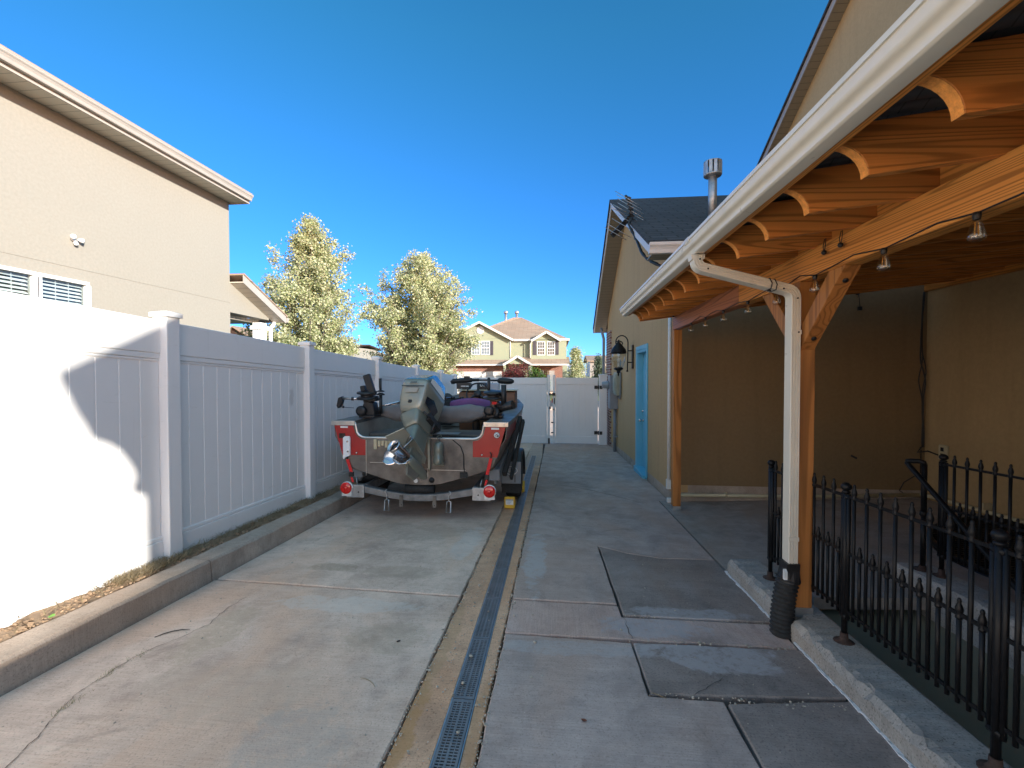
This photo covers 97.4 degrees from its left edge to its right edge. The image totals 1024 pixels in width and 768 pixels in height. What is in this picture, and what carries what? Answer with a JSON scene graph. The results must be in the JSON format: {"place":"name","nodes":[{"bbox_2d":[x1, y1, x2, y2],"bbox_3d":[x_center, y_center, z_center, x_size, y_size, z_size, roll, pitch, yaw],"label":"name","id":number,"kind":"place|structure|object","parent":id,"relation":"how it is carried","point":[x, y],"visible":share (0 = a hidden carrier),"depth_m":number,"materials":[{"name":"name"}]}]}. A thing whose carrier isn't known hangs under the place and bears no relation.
{"place":"outdoors","nodes":[
{"label":"outdoors","id":0,"kind":"place"},
{"bbox_2d":[0,480,357,642],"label":"soil strip","id":1,"kind":"object","parent":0,"point":[36,615],"visible":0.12,"depth_m":2.72,"materials":[{"name":"brown soil"}]},
{"bbox_2d":[0,488,340,642],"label":"soil crumbs","id":2,"kind":"object","parent":1,"relation":"on","point":[28,622],"visible":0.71,"depth_m":2.72,"materials":[{"name":"brown soil"}]},
{"bbox_2d":[0,290,453,627],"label":"vinyl fence","id":3,"kind":"object","parent":1,"relation":"on","point":[127,441],"visible":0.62,"depth_m":3.11,"materials":[{"name":"white plastic"}]},
{"bbox_2d":[5,477,355,634],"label":"dry grass","id":4,"kind":"structure","parent":0,"point":[157,564],"depth_m":3.19,"materials":[{"name":"beige plant"}]},
{"bbox_2d":[0,580,459,767],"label":"driveway slab","id":5,"kind":"structure","parent":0,"point":[264,719],"depth_m":2.08,"materials":[{"name":"concrete"}]},
{"bbox_2d":[46,649,148,717],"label":"crack grass","id":6,"kind":"structure","parent":5,"relation":"on","point":[89,691],"depth_m":2.00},
{"bbox_2d":[5,599,241,767],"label":"driveway crack","id":7,"kind":"object","parent":5,"relation":"on","point":[84,688],"visible":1,"depth_m":1.98,"materials":[{"name":"grey concrete"}]},
{"bbox_2d":[155,629,188,636],"bbox_3d":[-1.920,1.404,2.548,0.161,0.005,0.028,-1,1,-30],"label":"twig","id":8,"kind":"object","parent":5,"relation":"on","point":[172,631],"visible":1,"depth_m":2.56,"materials":[{"name":"brown wood"}]},
{"bbox_2d":[252,213,363,356],"bbox_3d":[-11.557,-4.224,26.135,6.693,11.298,6.723,1,1,37],"label":"pear tree","id":9,"kind":"object","parent":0,"point":[309,287],"visible":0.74,"depth_m":25.20,"materials":[{"name":"green plant"}]},
{"bbox_2d":[218,472,508,601],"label":"driveway slab","id":10,"kind":"structure","parent":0,"point":[381,555],"depth_m":3.94,"materials":[{"name":"concrete"}]},
{"bbox_2d":[340,416,524,512],"bbox_3d":[-0.691,0.910,8.260,2.168,1.083,6.934,0,1,6],"label":"trailer","id":11,"kind":"object","parent":10,"relation":"on","point":[509,469],"visible":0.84,"depth_m":4.96,"materials":[{"name":"metal"}]},
{"bbox_2d":[331,375,522,484],"bbox_3d":[-0.809,0.460,7.050,1.990,1.199,6.114,0,1,6],"label":"fishing boat","id":12,"kind":"object","parent":11,"relation":"on","point":[418,444],"visible":0.91,"depth_m":4.88,"materials":[{"name":"metal"}]},
{"bbox_2d":[337,374,384,417],"bbox_3d":[-1.778,0.136,5.300,0.530,0.512,0.245,0,1,6],"label":"downrigger","id":13,"kind":"object","parent":12,"relation":"on","point":[367,393],"visible":1,"depth_m":5.25,"materials":[{"name":"black plastic"}]},
{"bbox_2d":[382,396,463,406],"bbox_3d":[-1.210,0.212,6.036,0.218,0.142,1.320,1,2,43],"label":"rod bundle","id":14,"kind":"object","parent":12,"relation":"in","point":[446,399],"visible":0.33,"depth_m":6.25,"materials":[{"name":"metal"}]},
{"bbox_2d":[378,404,485,422],"bbox_3d":[-0.976,0.358,5.418,1.346,0.243,0.221,0,1,10],"label":"rolled cover","id":15,"kind":"object","parent":12,"relation":"on","point":[468,413],"visible":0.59,"depth_m":5.29,"materials":[{"name":"grey fabric"}]},
{"bbox_2d":[450,376,513,386],"bbox_3d":[-0.601,0.026,9.004,1.290,0.366,0.300,0,1,6],"label":"trolling motor","id":16,"kind":"object","parent":12,"relation":"on","point":[466,379],"visible":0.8,"depth_m":8.98,"materials":[{"name":"black plastic"}]},
{"bbox_2d":[483,377,515,417],"bbox_3d":[-0.148,0.159,5.313,0.396,0.473,0.329,0,1,6],"label":"downrigger","id":17,"kind":"object","parent":12,"relation":"on","point":[496,408],"visible":1,"depth_m":5.23,"materials":[{"name":"black plastic"}]},
{"bbox_2d":[0,0,828,367],"label":"sky","id":18,"kind":"structure","parent":0,"point":[494,138],"materials":[{"name":"blue"}]},
{"bbox_2d":[515,443,532,459],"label":"driveway slab","id":19,"kind":"structure","parent":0,"point":[526,447],"depth_m":11.52,"materials":[{"name":"concrete"}]},
{"bbox_2d":[459,375,549,443],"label":"vinyl gate","id":20,"kind":"structure","parent":19,"relation":"on","point":[533,396],"depth_m":12.45,"materials":[{"name":"white plastic"}]},
{"bbox_2d":[547,371,553,390],"bbox_3d":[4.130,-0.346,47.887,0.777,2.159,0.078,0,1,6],"label":"gate post","id":21,"kind":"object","parent":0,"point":[551,373],"depth_m":47.84,"materials":[{"name":"white plastic"}]},
{"bbox_2d":[543,410,598,443],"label":"front driveway","id":22,"kind":"structure","parent":0,"point":[551,426],"depth_m":16.98,"materials":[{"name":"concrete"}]},
{"bbox_2d":[550,400,598,406],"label":"street","id":23,"kind":"structure","parent":0,"point":[551,404],"depth_m":30.99,"materials":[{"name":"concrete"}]},
{"bbox_2d":[236,324,252,337],"bbox_3d":[-19.976,-2.067,35.096,3.799,6.614,4.108,-1,1,-25],"label":"dark tree","id":24,"kind":"object","parent":23,"relation":"on","point":[247,326],"visible":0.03,"depth_m":34.49,"materials":[{"name":"green plant"}]},
{"bbox_2d":[434,444,727,767],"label":"joint bed","id":25,"kind":"object","parent":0,"point":[480,675],"depth_m":2.10,"materials":[{"name":"grey concrete"}]},
{"bbox_2d":[2,495,846,767],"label":"grit","id":26,"kind":"object","parent":25,"relation":"on","point":[485,724],"visible":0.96,"depth_m":2.42,"materials":[{"name":"grey gravel"}]},
{"bbox_2d":[383,456,530,767],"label":"drain strip","id":27,"kind":"object","parent":25,"relation":"on","point":[424,724],"visible":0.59,"depth_m":2.18,"materials":[{"name":"beige concrete"}]},
{"bbox_2d":[504,496,515,507],"bbox_3d":[-0.022,1.411,5.439,0.125,0.138,0.174,0,1,6],"label":"wheel chock","id":28,"kind":"object","parent":27,"relation":"on","point":[509,502],"visible":1,"depth_m":5.36,"materials":[{"name":"yellow plastic"}]},
{"bbox_2d":[522,480,524,491],"bbox_3d":[0.118,1.436,6.324,0.120,0.140,0.110,0,1,6],"label":"wheel chock","id":29,"kind":"object","parent":27,"relation":"on","point":[523,486],"visible":0.35,"depth_m":6.29,"materials":[{"name":"yellow plastic"}]},
{"bbox_2d":[429,456,535,767],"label":"channel drain","id":30,"kind":"object","parent":25,"relation":"on","point":[494,590],"visible":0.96,"depth_m":2.33,"materials":[{"name":"metal"}]},
{"bbox_2d":[459,456,541,767],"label":"drain strip","id":31,"kind":"object","parent":25,"relation":"on","point":[471,745],"visible":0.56,"depth_m":2.46,"materials":[{"name":"beige concrete"}]},
{"bbox_2d":[528,443,542,455],"bbox_3d":[0.628,1.669,11.384,0.326,0.196,2.694,0,1,5],"label":"drain strip","id":32,"kind":"object","parent":25,"relation":"on","point":[536,449],"visible":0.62,"depth_m":10.96,"materials":[{"name":"beige concrete"}]},
{"bbox_2d":[512,443,712,605],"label":"driveway slab","id":33,"kind":"structure","parent":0,"point":[562,514],"depth_m":4.62,"materials":[{"name":"concrete"}]},
{"bbox_2d":[598,374,607,444],"bbox_3d":[2.475,0.690,12.284,0.228,1.925,0.228,0,1,6],"label":"gate post","id":34,"kind":"object","parent":33,"relation":"on","point":[603,412],"visible":0.99,"depth_m":12.19,"materials":[{"name":"white plastic"}]},
{"bbox_2d":[549,375,601,443],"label":"vinyl gate","id":35,"kind":"structure","parent":34,"relation":"attached to","point":[576,410],"depth_m":12.34,"materials":[{"name":"white plastic"}]},
{"bbox_2d":[477,634,759,767],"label":"driveway slab","id":36,"kind":"structure","parent":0,"point":[529,721],"depth_m":1.89,"materials":[{"name":"concrete"}]},
{"bbox_2d":[505,600,796,649],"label":"driveway slab","id":37,"kind":"structure","parent":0,"point":[580,621],"depth_m":2.63,"materials":[{"name":"concrete"}]},
{"bbox_2d":[599,547,769,624],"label":"driveway slab","id":38,"kind":"structure","parent":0,"point":[692,590],"depth_m":3.13,"materials":[{"name":"concrete"}]},
{"bbox_2d":[633,643,845,706],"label":"driveway slab","id":39,"kind":"structure","parent":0,"point":[771,675],"depth_m":2.19,"materials":[{"name":"concrete"}]},
{"bbox_2d":[567,375,1023,767],"bbox_3d":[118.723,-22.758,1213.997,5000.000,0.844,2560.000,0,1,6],"label":"ground","id":40,"kind":"structure","parent":0,"point":[973,725],"depth_m":2.36,"materials":[{"name":"grey concrete"}]},
{"bbox_2d":[0,559,211,696],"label":"kerb","id":41,"kind":"structure","parent":40,"relation":"on","point":[30,654],"depth_m":2.45,"materials":[{"name":"concrete"}]},
{"bbox_2d":[0,44,288,340],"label":"neighbour house","id":42,"kind":"structure","parent":40,"relation":"on","point":[143,213],"depth_m":7.00,"materials":[{"name":"beige paint"}]},
{"bbox_2d":[0,265,38,297],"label":"window","id":43,"kind":"structure","parent":42,"relation":"in","point":[9,282],"depth_m":5.95,"materials":[{"name":"white paint"}]},
{"bbox_2d":[38,273,91,306],"bbox_3d":[-6.491,-0.925,6.460,0.216,1.190,0.710,0,1,6],"label":"window","id":44,"kind":"structure","parent":42,"relation":"in","point":[51,290],"depth_m":6.51,"materials":[{"name":"white paint"}]},
{"bbox_2d":[70,234,84,245],"bbox_3d":[-6.333,-2.086,6.548,0.111,0.146,0.200,0,1,6],"label":"flood light","id":45,"kind":"object","parent":42,"relation":"attached to","point":[73,238],"visible":1,"depth_m":6.53,"materials":[{"name":"white paint"}]},
{"bbox_2d":[230,326,252,336],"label":"distant house","id":46,"kind":"structure","parent":40,"relation":"on","point":[233,329],"depth_m":61.86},
{"bbox_2d":[190,481,393,580],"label":"kerb","id":47,"kind":"structure","parent":40,"relation":"on","point":[230,555],"depth_m":3.99,"materials":[{"name":"concrete"}]},
{"bbox_2d":[351,345,381,359],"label":"distant house","id":48,"kind":"structure","parent":40,"relation":"on","point":[365,348],"depth_m":69.39,"materials":[{"name":"beige paint"}]},
{"bbox_2d":[451,374,457,394],"bbox_3d":[-1.625,0.682,12.684,0.168,1.925,0.168,0,1,6],"label":"gate post","id":49,"kind":"object","parent":40,"relation":"on","point":[455,387],"visible":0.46,"depth_m":12.60,"materials":[{"name":"white plastic"}]},
{"bbox_2d":[583,355,605,377],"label":"distant house","id":50,"kind":"structure","parent":40,"relation":"on","point":[589,359],"depth_m":72.05,"materials":[{"name":"beige"}]},
{"bbox_2d":[728,559,817,620],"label":"kerb wall","id":51,"kind":"structure","parent":40,"relation":"on","point":[747,575],"depth_m":3.12,"materials":[{"name":"concrete"}]},
{"bbox_2d":[762,460,1023,767],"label":"iron fence","id":52,"kind":"object","parent":51,"relation":"on","point":[999,641],"visible":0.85,"depth_m":1.76,"materials":[{"name":"metal"}]},
{"bbox_2d":[593,0,1023,519],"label":"stucco house","id":53,"kind":"structure","parent":40,"relation":"on","point":[868,409],"depth_m":5.54,"materials":[{"name":"paint"}]},
{"bbox_2d":[602,360,621,451],"bbox_3d":[2.311,0.539,10.507,0.361,2.181,1.102,0,1,6],"label":"electric meter","id":54,"kind":"object","parent":53,"relation":"attached to","point":[613,384],"visible":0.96,"depth_m":10.63,"materials":[{"name":"grey metal"}]},
{"bbox_2d":[613,374,615,393],"bbox_3d":[2.340,-0.007,10.293,0.034,0.440,0.480,0,1,6],"label":"cabinet door","id":55,"kind":"structure","parent":54,"relation":"in","point":[614,375],"depth_m":10.13,"materials":[{"name":"grey metal"}]},
{"bbox_2d":[611,335,633,375],"bbox_3d":[2.093,-0.539,8.568,0.422,0.784,0.296,0,1,6],"label":"coach lamp","id":56,"kind":"object","parent":53,"relation":"attached to","point":[618,348],"visible":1,"depth_m":8.52,"materials":[{"name":"black metal"}]},
{"bbox_2d":[605,191,643,239],"bbox_3d":[1.662,-2.520,6.772,0.716,0.615,0.492,1,1,40],"label":"tv aerial","id":57,"kind":"object","parent":53,"relation":"attached to","point":[618,229],"visible":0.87,"depth_m":6.77,"materials":[{"name":"grey metal"}]},
{"bbox_2d":[639,353,645,466],"bbox_3d":[2.285,0.465,7.675,0.120,2.001,0.784,0,1,6],"label":"door","id":58,"kind":"structure","parent":53,"relation":"in","point":[644,355],"depth_m":7.86,"materials":[{"name":"teal paint"}]},
{"bbox_2d":[627,217,661,266],"bbox_3d":[1.833,-1.959,6.191,0.150,1.039,1.091,0,1,-13],"label":"aerial cable","id":59,"kind":"object","parent":53,"relation":"attached to","point":[640,248],"visible":0.84,"depth_m":6.26,"materials":[{"name":"black plastic"}]},
{"bbox_2d":[666,317,671,502],"bbox_3d":[2.009,0.268,5.703,0.090,2.446,0.130,0,1,6],"label":"conduit","id":60,"kind":"object","parent":53,"relation":"attached to","point":[668,483],"visible":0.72,"depth_m":5.72,"materials":[{"name":"white metal"}]},
{"bbox_2d":[681,492,1023,523],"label":"wall pipe","id":61,"kind":"object","parent":53,"relation":"attached to","point":[986,506],"depth_m":5.40,"materials":[{"name":"plastic"}]},
{"bbox_2d":[856,293,861,310],"bbox_3d":[4.160,-1.006,5.402,0.068,0.246,0.038,0,1,6],"label":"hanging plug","id":62,"kind":"object","parent":53,"relation":"hanging from","point":[859,308],"visible":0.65,"depth_m":5.40,"materials":[{"name":"black plastic"}]},
{"bbox_2d":[899,292,937,492],"bbox_3d":[4.844,0.121,5.268,0.205,2.415,0.426,-1,2,-42],"label":"corner cable","id":63,"kind":"object","parent":53,"relation":"attached to","point":[924,385],"visible":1,"depth_m":5.34,"materials":[{"name":"black plastic"}]},
{"bbox_2d":[938,444,948,460],"bbox_3d":[4.913,0.780,5.126,0.032,0.170,0.110,0,1,6],"label":"wall outlet","id":64,"kind":"object","parent":53,"relation":"attached to","point":[943,449],"depth_m":5.11,"materials":[{"name":"plastic"}]},
{"bbox_2d":[795,608,832,620],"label":"kerb wall","id":65,"kind":"structure","parent":40,"relation":"on","point":[818,614],"depth_m":2.55,"materials":[{"name":"concrete"}]},
{"bbox_2d":[791,619,1012,767],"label":"kerb wall","id":66,"kind":"structure","parent":40,"relation":"on","point":[917,728],"depth_m":1.85,"materials":[{"name":"concrete"}]},
{"bbox_2d":[725,571,915,767],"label":"sealant line","id":67,"kind":"object","parent":66,"relation":"attached to","point":[893,746],"visible":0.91,"depth_m":2.03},
{"bbox_2d":[897,562,1023,674],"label":"kerb wall","id":68,"kind":"structure","parent":40,"relation":"on","point":[959,588],"depth_m":2.74,"materials":[{"name":"concrete"}]},
{"bbox_2d":[904,458,1023,600],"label":"stair handrail","id":69,"kind":"object","parent":68,"relation":"on","point":[922,477],"visible":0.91,"depth_m":3.06,"materials":[{"name":"black metal"}]},
{"bbox_2d":[932,454,1023,589],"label":"iron fence","id":70,"kind":"object","parent":68,"relation":"on","point":[943,464],"visible":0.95,"depth_m":2.79,"materials":[{"name":"metal"}]},
{"bbox_2d":[728,702,908,767],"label":"driveway slab","id":71,"kind":"structure","parent":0,"point":[824,735],"depth_m":1.79,"materials":[{"name":"concrete"}]},
{"bbox_2d":[660,498,1023,609],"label":"patio","id":72,"kind":"structure","parent":0,"point":[722,533],"depth_m":4.29,"materials":[{"name":"concrete"}]},
{"bbox_2d":[620,0,1023,616],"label":"patio cover","id":73,"kind":"object","parent":72,"relation":"on","point":[911,121],"visible":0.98,"depth_m":1.75,"materials":[{"name":"brown wood"}]},
{"bbox_2d":[765,278,777,292],"bbox_3d":[1.467,-0.560,2.566,0.056,0.077,0.093,0,1,6],"label":"bungee loop","id":74,"kind":"object","parent":73,"relation":"attached to","point":[767,290],"visible":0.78,"depth_m":2.52,"materials":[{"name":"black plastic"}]},
{"bbox_2d":[769,557,800,641],"bbox_3d":[1.563,1.235,2.581,0.185,0.433,0.132,-1,1,-30],"label":"drain hose","id":75,"kind":"object","parent":73,"relation":"attached to","point":[784,596],"visible":0.91,"depth_m":2.54,"materials":[{"name":"black plastic"}]},
{"bbox_2d":[821,238,826,254],"bbox_3d":[1.579,-0.695,2.277,0.024,0.083,0.024,-1,1,-28],"label":"bungee ball","id":76,"kind":"object","parent":73,"relation":"hanging from","point":[824,252],"visible":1,"depth_m":2.27,"materials":[{"name":"black plastic"}]},
{"bbox_2d":[837,230,843,247],"bbox_3d":[1.567,-0.692,2.145,0.024,0.083,0.024,-1,1,-28],"label":"bungee ball","id":77,"kind":"object","parent":73,"relation":"attached to","point":[840,244],"visible":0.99,"depth_m":2.14,"materials":[{"name":"black plastic"}]},
{"bbox_2d":[677,192,1023,330],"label":"string lights","id":78,"kind":"object","parent":73,"relation":"hanging from","point":[977,215],"visible":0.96,"depth_m":1.86,"materials":[{"name":"black plastic"}]},
{"bbox_2d":[932,515,1023,578],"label":"window well grate","id":79,"kind":"object","parent":72,"relation":"on","point":[934,540],"visible":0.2,"depth_m":3.80,"materials":[{"name":"black metal"}]},
{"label":"front lawn","id":80,"kind":"structure","parent":0,"visible":0},
{"bbox_2d":[354,248,483,377],"bbox_3d":[-6.488,-4.065,31.849,9.224,10.750,8.623,0,1,6],"label":"pear tree","id":81,"kind":"object","parent":80,"relation":"on","point":[440,342],"visible":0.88,"depth_m":30.19,"materials":[{"name":"green plant"}]},
{"bbox_2d":[500,368,511,377],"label":"plum bush","id":82,"kind":"object","parent":80,"relation":"on","point":[505,374],"visible":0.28,"depth_m":43.12,"materials":[{"name":"red plant"}]},
{"bbox_2d":[449,311,569,393],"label":"family house","id":83,"kind":"structure","parent":80,"relation":"on","point":[516,339],"depth_m":47.31,"materials":[{"name":"beige paint"}]},
{"bbox_2d":[471,341,479,354],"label":"window","id":84,"kind":"structure","parent":83,"relation":"in","point":[476,351],"depth_m":47.51,"materials":[{"name":"white glass"}]},
{"bbox_2d":[457,371,501,392],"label":"garage door","id":85,"kind":"structure","parent":83,"relation":"in","point":[480,374],"depth_m":47.27,"materials":[{"name":"paint"}]},
{"bbox_2d":[481,341,489,354],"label":"window","id":86,"kind":"structure","parent":83,"relation":"in","point":[485,347],"depth_m":47.41,"materials":[{"name":"white glass"}]},
{"bbox_2d":[537,341,544,354],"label":"window","id":87,"kind":"structure","parent":83,"relation":"in","point":[540,345],"depth_m":46.94,"materials":[{"name":"white glass"}]},
{"bbox_2d":[547,341,554,354],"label":"window","id":88,"kind":"structure","parent":83,"relation":"in","point":[550,345],"depth_m":46.85,"materials":[{"name":"white glass"}]},
{"bbox_2d":[502,362,530,377],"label":"plum bush","id":89,"kind":"object","parent":80,"relation":"on","point":[514,371],"visible":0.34,"depth_m":43.26,"materials":[{"name":"red plant"}]},
{"bbox_2d":[525,365,544,377],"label":"green shrub","id":90,"kind":"object","parent":80,"relation":"on","point":[534,375],"visible":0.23,"depth_m":41.84,"materials":[{"name":"green plant"}]},
{"bbox_2d":[536,369,550,385],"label":"green shrub","id":91,"kind":"object","parent":80,"relation":"on","point":[541,375],"visible":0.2,"depth_m":41.36,"materials":[{"name":"green plant"}]},
{"bbox_2d":[564,346,591,377],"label":"pear tree","id":92,"kind":"object","parent":80,"relation":"on","point":[577,368],"visible":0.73,"depth_m":40.28,"materials":[{"name":"green plant"}]},
{"bbox_2d":[590,353,605,394],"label":"conifer","id":93,"kind":"object","parent":80,"relation":"on","point":[598,363],"visible":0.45,"depth_m":42.16,"materials":[{"name":"green plant"}]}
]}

